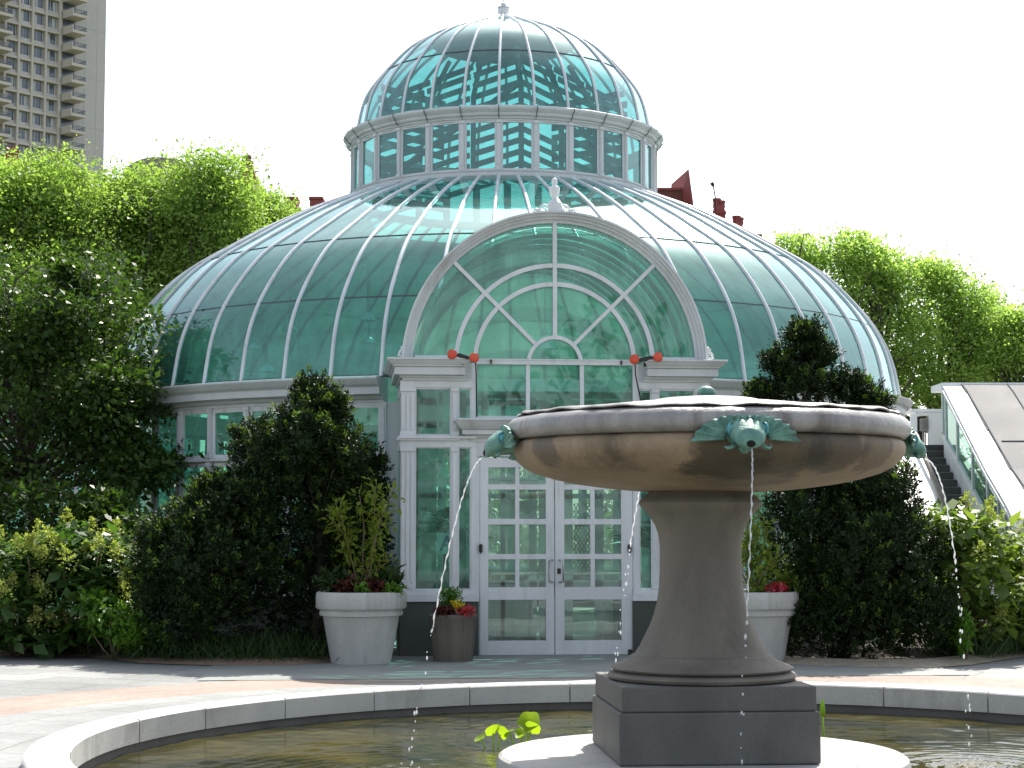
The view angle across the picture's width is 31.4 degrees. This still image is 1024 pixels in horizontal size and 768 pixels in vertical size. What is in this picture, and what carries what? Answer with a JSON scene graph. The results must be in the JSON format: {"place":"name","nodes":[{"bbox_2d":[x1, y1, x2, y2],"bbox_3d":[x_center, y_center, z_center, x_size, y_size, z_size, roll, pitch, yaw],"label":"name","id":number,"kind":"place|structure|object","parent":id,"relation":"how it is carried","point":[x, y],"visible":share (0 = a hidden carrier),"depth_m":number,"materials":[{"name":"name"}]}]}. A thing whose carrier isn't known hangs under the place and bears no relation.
{"place":"outdoors","nodes":[
{"label":"outdoors","id":0,"kind":"place"},
{"bbox_2d":[2,146,64,388],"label":"brick house","id":1,"kind":"structure","parent":0,"point":[10,154],"depth_m":82.20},
{"bbox_2d":[0,0,105,359],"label":"apartment tower","id":2,"kind":"structure","parent":0,"point":[52,71],"depth_m":303.27,"materials":[{"name":"concrete"}]},
{"bbox_2d":[0,406,199,611],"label":"glass wing","id":3,"kind":"structure","parent":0,"point":[162,498],"depth_m":36.93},
{"bbox_2d":[123,157,184,287],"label":"building","id":4,"kind":"structure","parent":0,"point":[147,162],"depth_m":121.52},
{"bbox_2d":[0,605,1023,698],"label":"paving","id":5,"kind":"structure","parent":0,"point":[22,676],"depth_m":19.79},
{"bbox_2d":[0,518,75,658],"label":"hydrangea","id":6,"kind":"object","parent":5,"relation":"on","point":[21,562],"visible":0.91,"depth_m":22.00,"materials":[{"name":"green plant"}]},
{"bbox_2d":[0,134,96,314],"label":"plane tree","id":7,"kind":"object","parent":5,"relation":"on","point":[3,180],"visible":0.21,"depth_m":41.02,"materials":[{"name":"green plant"}]},
{"bbox_2d":[0,134,166,394],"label":"plane tree","id":8,"kind":"object","parent":5,"relation":"on","point":[64,182],"visible":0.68,"depth_m":41.93,"materials":[{"name":"green plant"}]},
{"bbox_2d":[28,506,142,656],"bbox_3d":[-5.170,2.448,22.360,1.511,1.918,1.886,0,-4,-5],"label":"hydrangea","id":9,"kind":"object","parent":5,"relation":"on","point":[90,556],"visible":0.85,"depth_m":22.11,"materials":[{"name":"green plant"}]},
{"bbox_2d":[73,583,166,660],"bbox_3d":[-4.670,2.840,21.700,1.206,0.930,1.066,0,-4,-5],"label":"leafy shrub","id":10,"kind":"object","parent":5,"relation":"on","point":[107,620],"visible":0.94,"depth_m":21.55,"materials":[{"name":"green plant"}]},
{"bbox_2d":[47,151,230,344],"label":"plane tree","id":11,"kind":"object","parent":5,"relation":"on","point":[136,181],"visible":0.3,"depth_m":43.48,"materials":[{"name":"green plant"}]},
{"bbox_2d":[0,649,330,664],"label":"brick edging","id":12,"kind":"object","parent":5,"relation":"on","point":[219,661],"visible":0.5,"depth_m":21.21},
{"bbox_2d":[117,134,283,470],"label":"plane tree","id":13,"kind":"object","parent":5,"relation":"on","point":[218,195],"visible":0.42,"depth_m":42.91,"materials":[{"name":"green plant"}]},
{"bbox_2d":[221,179,311,535],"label":"plane tree","id":14,"kind":"object","parent":5,"relation":"on","point":[283,212],"visible":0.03,"depth_m":45.94,"materials":[{"name":"green plant"}]},
{"bbox_2d":[437,448,538,565],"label":"garden tree","id":15,"kind":"object","parent":5,"relation":"on","point":[493,472],"depth_m":43.62,"materials":[{"name":"green plant"}]},
{"bbox_2d":[122,0,913,655],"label":"palm house","id":16,"kind":"structure","parent":5,"relation":"on","point":[392,288],"depth_m":25.42,"materials":[{"name":"teal glass"}]},
{"bbox_2d":[152,411,181,516],"bbox_3d":[-4.977,1.646,26.230,0.100,2.485,0.809,4,-6,-40],"label":"window","id":17,"kind":"structure","parent":16,"relation":"in","point":[154,501],"depth_m":26.45,"materials":[{"name":"white paint"}]},
{"bbox_2d":[160,433,174,501],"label":"window","id":18,"kind":"structure","parent":16,"relation":"in","point":[170,436],"depth_m":32.56,"materials":[{"name":"white paint"}]},
{"bbox_2d":[169,434,196,502],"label":"window","id":19,"kind":"structure","parent":16,"relation":"in","point":[186,436],"depth_m":33.14,"materials":[{"name":"white paint"}]},
{"bbox_2d":[176,409,212,497],"bbox_3d":[-4.486,1.605,25.717,0.809,2.485,0.100,-4,-6,43],"label":"window","id":20,"kind":"structure","parent":16,"relation":"in","point":[182,414],"depth_m":25.92,"materials":[{"name":"white paint"}]},
{"bbox_2d":[191,436,221,500],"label":"window","id":21,"kind":"structure","parent":16,"relation":"in","point":[219,440],"depth_m":33.43,"materials":[{"name":"white paint"}]},
{"bbox_2d":[205,407,249,562],"bbox_3d":[-3.939,1.570,25.261,0.809,2.485,0.100,-3,-6,37],"label":"window","id":22,"kind":"structure","parent":16,"relation":"in","point":[214,412],"depth_m":25.48,"materials":[{"name":"white paint"}]},
{"bbox_2d":[242,405,289,586],"bbox_3d":[-3.345,1.539,24.869,0.809,2.485,0.100,-3,-5,30],"label":"window","id":23,"kind":"structure","parent":16,"relation":"in","point":[256,408],"depth_m":25.06,"materials":[{"name":"white paint"}]},
{"bbox_2d":[350,140,364,192],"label":"drum window","id":24,"kind":"structure","parent":16,"relation":"in","point":[354,158],"depth_m":30.20,"materials":[{"name":"white paint"}]},
{"bbox_2d":[357,133,375,187],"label":"drum window","id":25,"kind":"structure","parent":16,"relation":"in","point":[361,148],"depth_m":29.67,"materials":[{"name":"white paint"}]},
{"bbox_2d":[347,402,386,519],"bbox_3d":[-2.045,1.494,24.295,0.809,2.485,0.100,-1,-5,17],"label":"window","id":26,"kind":"structure","parent":16,"relation":"in","point":[382,407],"depth_m":24.24,"materials":[{"name":"white paint"}]},
{"bbox_2d":[373,128,399,181],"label":"drum window","id":27,"kind":"structure","parent":16,"relation":"in","point":[377,139],"depth_m":29.18,"materials":[{"name":"white paint"}]},
{"bbox_2d":[396,123,430,176],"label":"drum window","id":28,"kind":"structure","parent":16,"relation":"in","point":[428,124],"depth_m":28.76,"materials":[{"name":"white paint"}]},
{"bbox_2d":[437,533,448,553],"bbox_3d":[-0.822,1.989,22.690,0.226,0.261,0.012,0,-4,-5],"label":"grade card","id":29,"kind":"object","parent":16,"relation":"attached to","point":[442,543],"visible":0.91,"depth_m":22.68,"materials":[{"name":"blue"}]},
{"bbox_2d":[397,506,490,588],"bbox_3d":[-0.943,2.494,23.451,1.277,1.843,1.109,-3,-6,36],"label":"indoor palm","id":30,"kind":"object","parent":16,"relation":"on","point":[443,523],"visible":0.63,"depth_m":23.45,"materials":[{"name":"green plant"}]},
{"bbox_2d":[425,120,464,172],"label":"drum window","id":31,"kind":"structure","parent":16,"relation":"in","point":[430,156],"depth_m":28.45,"materials":[{"name":"white paint"}]},
{"bbox_2d":[442,448,449,567],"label":"window","id":32,"kind":"structure","parent":16,"relation":"in","point":[444,484],"depth_m":36.56,"materials":[{"name":"white paint"}]},
{"bbox_2d":[447,349,478,416],"bbox_3d":[-0.550,-0.015,22.404,0.479,0.816,0.256,3,-6,-37],"label":"spotlight","id":33,"kind":"object","parent":16,"relation":"attached to","point":[472,357],"visible":1,"depth_m":22.36,"materials":[{"name":"red plastic"}]},
{"bbox_2d":[459,119,500,170],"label":"drum window","id":34,"kind":"structure","parent":16,"relation":"in","point":[494,121],"depth_m":28.26,"materials":[{"name":"white paint"}]},
{"bbox_2d":[480,457,511,567],"bbox_3d":[-0.347,2.461,36.663,0.809,2.485,0.100,0,-4,-2],"label":"window","id":35,"kind":"structure","parent":16,"relation":"in","point":[497,483],"depth_m":36.61,"materials":[{"name":"white paint"}]},
{"bbox_2d":[479,458,553,654],"bbox_3d":[0.055,2.134,22.596,0.939,2.436,0.212,0,-4,-5],"label":"door leaf","id":36,"kind":"structure","parent":16,"relation":"in","point":[522,647],"depth_m":22.56,"materials":[{"name":"white paint"}]},
{"bbox_2d":[496,119,537,169],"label":"drum window","id":37,"kind":"structure","parent":16,"relation":"in","point":[502,121],"depth_m":28.23,"materials":[{"name":"white paint"}]},
{"bbox_2d":[510,467,538,567],"bbox_3d":[0.364,2.459,36.646,0.809,2.485,0.100,0,-4,5],"label":"window","id":38,"kind":"structure","parent":16,"relation":"in","point":[513,469],"depth_m":36.59,"materials":[{"name":"white paint"}]},
{"bbox_2d":[535,254,557,350],"bbox_3d":[0.466,-1.387,25.786,0.378,1.803,0.378,0,-4,-5],"label":"pendant lamp","id":39,"kind":"object","parent":16,"relation":"hanging from","point":[549,345],"visible":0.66,"depth_m":25.70,"materials":[{"name":"metal"}]},
{"bbox_2d":[533,120,573,171],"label":"drum window","id":40,"kind":"structure","parent":16,"relation":"in","point":[539,122],"depth_m":28.39,"materials":[{"name":"white paint"}]},
{"bbox_2d":[573,484,584,567],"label":"window","id":41,"kind":"structure","parent":16,"relation":"in","point":[573,484],"depth_m":36.42,"materials":[{"name":"white paint"}]},
{"bbox_2d":[569,122,603,175],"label":"drum window","id":42,"kind":"structure","parent":16,"relation":"in","point":[597,128],"depth_m":28.69,"materials":[{"name":"white paint"}]},
{"bbox_2d":[555,480,632,654],"bbox_3d":[1.018,2.142,22.681,0.970,2.439,0.212,0,-4,-5],"label":"door leaf","id":43,"kind":"structure","parent":16,"relation":"in","point":[562,646],"depth_m":22.64,"materials":[{"name":"white paint"}]},
{"bbox_2d":[580,490,616,568],"bbox_3d":[1.760,2.438,36.375,0.809,2.485,0.100,-1,-5,17],"label":"window","id":44,"kind":"structure","parent":16,"relation":"in","point":[584,501],"depth_m":36.24,"materials":[{"name":"glass"}]},
{"bbox_2d":[600,127,628,180],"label":"drum window","id":45,"kind":"structure","parent":16,"relation":"in","point":[624,148],"depth_m":29.08,"materials":[{"name":"white paint"}]},
{"bbox_2d":[610,526,650,587],"bbox_3d":[1.807,2.620,23.682,1.127,1.627,1.126,0,-4,-5],"label":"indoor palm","id":46,"kind":"object","parent":16,"relation":"on","point":[645,540],"visible":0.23,"depth_m":23.68,"materials":[{"name":"green plant"}]},
{"bbox_2d":[625,132,646,186],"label":"drum window","id":47,"kind":"structure","parent":16,"relation":"in","point":[642,159],"depth_m":29.56,"materials":[{"name":"white paint"}]},
{"bbox_2d":[634,159,647,186],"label":"drum window","id":48,"kind":"structure","parent":16,"relation":"in","point":[637,166],"depth_m":31.76,"materials":[{"name":"glass"}]},
{"bbox_2d":[629,352,662,400],"bbox_3d":[1.653,-0.067,22.671,0.419,0.642,0.330,0,-4,-5],"label":"spotlight","id":49,"kind":"object","parent":16,"relation":"attached to","point":[634,359],"visible":0.99,"depth_m":22.56,"materials":[{"name":"orange plastic"}]},
{"bbox_2d":[644,138,655,191],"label":"drum window","id":50,"kind":"structure","parent":16,"relation":"in","point":[652,147],"depth_m":30.10,"materials":[{"name":"white paint"}]},
{"bbox_2d":[22,681,1023,767],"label":"pool coping","id":51,"kind":"object","parent":5,"relation":"on","point":[90,744],"visible":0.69,"depth_m":16.24,"materials":[{"name":"stone"}]},
{"bbox_2d":[783,649,1023,667],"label":"brick edging","id":52,"kind":"object","parent":5,"relation":"on","point":[972,659],"visible":0.61,"depth_m":20.96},
{"bbox_2d":[947,606,978,658],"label":"leafy shrub","id":53,"kind":"object","parent":5,"relation":"on","point":[966,638],"visible":0.93,"depth_m":21.28,"materials":[{"name":"green plant"}]},
{"bbox_2d":[931,383,1023,607],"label":"sloping greenhouse","id":54,"kind":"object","parent":5,"relation":"on","point":[998,410],"visible":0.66,"depth_m":34.25,"materials":[{"name":"white paint"}]},
{"bbox_2d":[896,409,960,518],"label":"white roof","id":55,"kind":"structure","parent":54,"relation":"attached to","point":[931,424],"depth_m":37.56,"materials":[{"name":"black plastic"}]},
{"bbox_2d":[914,432,985,511],"bbox_3d":[8.433,1.719,35.098,0.828,1.762,2.749,0,-4,1],"label":"roof stair","id":56,"kind":"object","parent":55,"relation":"on","point":[937,459],"visible":0.38,"depth_m":35.08,"materials":[{"name":"metal"}]},
{"bbox_2d":[991,529,1023,644],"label":"hydrangea","id":57,"kind":"object","parent":5,"relation":"on","point":[1016,565],"visible":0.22,"depth_m":22.47,"materials":[{"name":"green plant"}]},
{"bbox_2d":[0,675,1023,715],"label":"brick paving","id":58,"kind":"structure","parent":0,"point":[14,705],"depth_m":18.14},
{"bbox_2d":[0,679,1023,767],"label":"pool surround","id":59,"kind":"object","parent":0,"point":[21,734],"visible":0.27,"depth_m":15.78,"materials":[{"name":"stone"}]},
{"bbox_2d":[91,709,1023,767],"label":"water","id":60,"kind":"structure","parent":0,"point":[443,740],"depth_m":14.60,"materials":[{"name":"liquid"}]},
{"bbox_2d":[474,723,508,747],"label":"lotus plant","id":61,"kind":"object","parent":60,"relation":"in","point":[503,732],"visible":0.9,"depth_m":14.12,"materials":[{"name":"green plant"}]},
{"bbox_2d":[508,712,540,744],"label":"lotus plant","id":62,"kind":"object","parent":60,"relation":"in","point":[527,722],"visible":0.87,"depth_m":14.15,"materials":[{"name":"green plant"}]},
{"bbox_2d":[483,386,925,767],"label":"fountain","id":63,"kind":"object","parent":60,"relation":"in","point":[672,688],"visible":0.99,"depth_m":12.26,"materials":[{"name":"stone"}]},
{"bbox_2d":[401,457,483,767],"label":"water jet","id":64,"kind":"object","parent":63,"relation":"attached to","point":[416,712],"visible":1,"depth_m":12.82},
{"bbox_2d":[611,491,639,668],"bbox_3d":[0.945,1.807,15.001,0.418,2.247,0.981,3,-5,-30],"label":"water jet","id":65,"kind":"object","parent":63,"relation":"attached to","point":[628,565],"visible":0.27,"depth_m":14.95},
{"bbox_2d":[740,448,753,764],"bbox_3d":[1.421,1.500,11.075,0.521,2.247,0.372,4,-6,-40],"label":"water jet","id":66,"kind":"object","parent":63,"relation":"attached to","point":[745,635],"visible":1,"depth_m":11.23},
{"bbox_2d":[924,458,988,767],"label":"water jet","id":67,"kind":"object","parent":63,"relation":"attached to","point":[960,630],"visible":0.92,"depth_m":13.14},
{"bbox_2d":[820,699,824,736],"bbox_3d":[2.481,2.727,14.532,0.042,0.427,0.044,0,-4,-5],"label":"lotus bud","id":68,"kind":"object","parent":60,"relation":"on","point":[822,709],"visible":0.9,"depth_m":14.53,"materials":[{"name":"green plant"}]},
{"bbox_2d":[101,0,1023,528],"label":"sky","id":69,"kind":"structure","parent":0,"point":[896,117],"materials":[{"name":"white"}]},
{"bbox_2d":[199,654,969,679],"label":"paving","id":70,"kind":"structure","parent":0,"point":[513,666],"depth_m":20.24,"materials":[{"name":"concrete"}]},
{"bbox_2d":[316,591,406,664],"bbox_3d":[-1.765,2.847,21.293,1.060,0.840,1.060,0,-4,-5],"label":"planter pot","id":71,"kind":"object","parent":70,"relation":"on","point":[360,628],"visible":0.94,"depth_m":20.92,"materials":[{"name":"concrete"}]},
{"bbox_2d":[315,564,347,592],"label":"fern","id":72,"kind":"object","parent":71,"relation":"in","point":[329,577],"visible":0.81,"depth_m":21.25,"materials":[{"name":"green plant"}]},
{"bbox_2d":[331,572,361,592],"bbox_3d":[-1.906,2.361,21.154,0.422,0.358,0.400,0,-4,-5],"label":"red coleus","id":73,"kind":"object","parent":71,"relation":"in","point":[347,585],"visible":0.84,"depth_m":21.13,"materials":[{"name":"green plant"}]},
{"bbox_2d":[313,472,405,592],"bbox_3d":[-1.790,1.833,21.297,1.095,1.668,0.617,0,-4,-5],"label":"potted shrub","id":74,"kind":"object","parent":71,"relation":"in","point":[374,531],"visible":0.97,"depth_m":21.35,"materials":[{"name":"green plant"}]},
{"bbox_2d":[351,581,371,592],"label":"trailing plant","id":75,"kind":"object","parent":71,"relation":"in","point":[362,588],"visible":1,"depth_m":20.97,"materials":[{"name":"green plant"}]},
{"bbox_2d":[365,576,391,592],"bbox_3d":[-1.583,2.365,21.182,0.360,0.290,0.360,1,-5,-18],"label":"red coleus","id":76,"kind":"object","parent":71,"relation":"in","point":[375,586],"visible":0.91,"depth_m":21.11,"materials":[{"name":"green plant"}]},
{"bbox_2d":[371,562,409,592],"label":"fern","id":77,"kind":"object","parent":71,"relation":"in","point":[393,575],"visible":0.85,"depth_m":21.23,"materials":[{"name":"green plant"}]},
{"bbox_2d":[382,580,406,594],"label":"trailing plant","id":78,"kind":"object","parent":71,"relation":"in","point":[392,587],"visible":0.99,"depth_m":21.06,"materials":[{"name":"green plant"}]},
{"bbox_2d":[429,613,476,661],"bbox_3d":[-0.698,3.010,21.581,0.576,0.560,0.576,0,-4,-5],"label":"flower pot","id":79,"kind":"object","parent":70,"relation":"on","point":[453,638],"visible":0.89,"depth_m":21.36,"materials":[{"name":"concrete"}]},
{"bbox_2d":[432,603,458,620],"bbox_3d":[-0.778,2.679,21.468,0.326,0.218,0.332,0,-4,-5],"label":"red coleus","id":80,"kind":"object","parent":79,"relation":"in","point":[444,610],"visible":1,"depth_m":21.40,"materials":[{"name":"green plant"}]},
{"bbox_2d":[435,585,463,608],"bbox_3d":[-0.730,2.536,21.615,0.348,0.317,0.349,-1,-5,14],"label":"pot greenery","id":81,"kind":"object","parent":79,"relation":"in","point":[449,593],"visible":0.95,"depth_m":21.58,"materials":[{"name":"green plant"}]},
{"bbox_2d":[455,604,475,616],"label":"red flowers","id":82,"kind":"object","parent":79,"relation":"in","point":[464,611],"visible":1,"depth_m":21.37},
{"bbox_2d":[744,590,798,661],"bbox_3d":[2.842,2.855,21.393,1.060,0.840,1.060,0,-4,-5],"label":"planter pot","id":83,"kind":"object","parent":70,"relation":"on","point":[770,613],"visible":0.41,"depth_m":20.99,"materials":[{"name":"concrete"}]},
{"bbox_2d":[744,585,766,592],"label":"yellow plant","id":84,"kind":"object","parent":83,"relation":"in","point":[756,590],"visible":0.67,"depth_m":21.15,"materials":[{"name":"green plant"}]},
{"bbox_2d":[741,492,788,590],"bbox_3d":[2.872,1.944,21.370,0.818,1.511,0.626,-2,-5,27],"label":"potted shrub","id":85,"kind":"object","parent":83,"relation":"in","point":[755,528],"visible":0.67,"depth_m":21.33,"materials":[{"name":"green plant"}]},
{"bbox_2d":[761,581,788,591],"bbox_3d":[3.095,2.394,21.173,0.336,0.218,0.304,3,-5,-33],"label":"red begonia","id":86,"kind":"object","parent":83,"relation":"in","point":[777,587],"visible":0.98,"depth_m":21.13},
{"bbox_2d":[770,569,798,591],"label":"fern","id":87,"kind":"object","parent":83,"relation":"in","point":[784,578],"visible":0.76,"depth_m":21.35,"materials":[{"name":"green plant"}]},
{"bbox_2d":[600,633,620,639],"bbox_3d":[1.258,3.296,23.257,0.237,0.210,0.280,0,-4,-5],"label":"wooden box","id":88,"kind":"object","parent":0,"point":[610,636],"visible":0.51,"depth_m":23.13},
{"bbox_2d":[436,529,1021,586],"bbox_3d":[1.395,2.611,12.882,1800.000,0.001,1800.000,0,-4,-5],"label":"ground","id":89,"kind":"structure","parent":0,"point":[497,550],"depth_m":107.11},
{"bbox_2d":[228,154,260,472],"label":"spire","id":90,"kind":"structure","parent":89,"relation":"on","point":[250,157],"depth_m":80.62,"materials":[{"name":"brick"}]},
{"bbox_2d":[281,196,324,514],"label":"brick house","id":91,"kind":"structure","parent":89,"relation":"on","point":[314,200],"depth_m":80.82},
{"bbox_2d":[233,434,1008,565],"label":"wood","id":92,"kind":"object","parent":89,"relation":"on","point":[494,530],"visible":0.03,"depth_m":57.83,"materials":[{"name":"wood"}]},
{"bbox_2d":[640,169,761,507],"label":"brick house","id":93,"kind":"structure","parent":89,"relation":"on","point":[680,189],"depth_m":80.84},
{"bbox_2d":[712,198,764,562],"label":"brick house","id":94,"kind":"structure","parent":89,"relation":"on","point":[738,220],"depth_m":81.94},
{"bbox_2d":[761,222,873,545],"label":"light tree","id":95,"kind":"object","parent":89,"relation":"on","point":[796,245],"visible":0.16,"depth_m":50.05,"materials":[{"name":"green plant"}]},
{"bbox_2d":[814,225,971,504],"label":"light tree","id":96,"kind":"object","parent":89,"relation":"on","point":[875,268],"visible":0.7,"depth_m":49.91,"materials":[{"name":"green plant"}]},
{"bbox_2d":[865,242,1019,536],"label":"light tree","id":97,"kind":"object","parent":89,"relation":"on","point":[955,291],"visible":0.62,"depth_m":50.72,"materials":[{"name":"green plant"}]},
{"bbox_2d":[958,293,1023,561],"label":"light tree","id":98,"kind":"object","parent":89,"relation":"on","point":[1011,322],"visible":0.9,"depth_m":49.77,"materials":[{"name":"green plant"}]},
{"bbox_2d":[972,284,1023,518],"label":"light tree","id":99,"kind":"object","parent":89,"relation":"on","point":[999,305],"visible":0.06,"depth_m":53.92,"materials":[{"name":"green plant"}]},
{"bbox_2d":[785,616,982,658],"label":"bed soil","id":100,"kind":"structure","parent":0,"point":[920,655],"depth_m":22.57,"materials":[{"name":"soil"}]},
{"bbox_2d":[739,311,967,658],"bbox_3d":[4.099,1.245,21.957,2.544,4.340,2.275,0,-4,-5],"label":"yew shrub","id":101,"kind":"object","parent":100,"relation":"on","point":[857,575],"visible":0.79,"depth_m":21.49,"materials":[{"name":"green plant"}]},
{"bbox_2d":[749,494,977,648],"bbox_3d":[4.547,2.448,23.648,3.014,2.123,1.748,-1,-5,8],"label":"dark shrub","id":102,"kind":"object","parent":100,"relation":"on","point":[934,505],"visible":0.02,"depth_m":23.47,"materials":[{"name":"green plant"}]},
{"bbox_2d":[917,619,1023,658],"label":"ground cover","id":103,"kind":"object","parent":100,"relation":"on","point":[1005,645],"visible":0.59,"depth_m":21.99,"materials":[{"name":"green plant"}]},
{"bbox_2d":[921,489,1023,651],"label":"hydrangea","id":104,"kind":"object","parent":100,"relation":"on","point":[982,566],"visible":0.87,"depth_m":21.86,"materials":[{"name":"green plant"}]},
{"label":"bed soil","id":105,"kind":"structure","parent":0,"visible":0},
{"bbox_2d":[0,471,163,619],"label":"dark shrub","id":106,"kind":"object","parent":105,"relation":"on","point":[105,508],"visible":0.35,"depth_m":23.83,"materials":[{"name":"green plant"}]},
{"bbox_2d":[0,231,206,627],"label":"maple tree","id":107,"kind":"object","parent":105,"relation":"on","point":[90,397],"visible":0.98,"depth_m":25.70,"materials":[{"name":"green plant"}]},
{"bbox_2d":[0,624,394,662],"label":"ground cover","id":108,"kind":"object","parent":105,"relation":"on","point":[268,647],"visible":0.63,"depth_m":21.40,"materials":[{"name":"green plant"}]},
{"bbox_2d":[119,458,292,658],"bbox_3d":[-3.647,2.134,21.739,2.057,2.536,1.980,0,-4,-5],"label":"yew shrub","id":109,"kind":"object","parent":105,"relation":"on","point":[186,545],"visible":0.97,"depth_m":21.39,"materials":[{"name":"green plant"}]},
{"bbox_2d":[218,364,397,648],"bbox_3d":[-2.542,1.606,22.389,2.395,3.706,2.147,0,-4,-5],"label":"yew shrub","id":110,"kind":"object","parent":105,"relation":"on","point":[313,446],"visible":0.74,"depth_m":21.99,"materials":[{"name":"green plant"}]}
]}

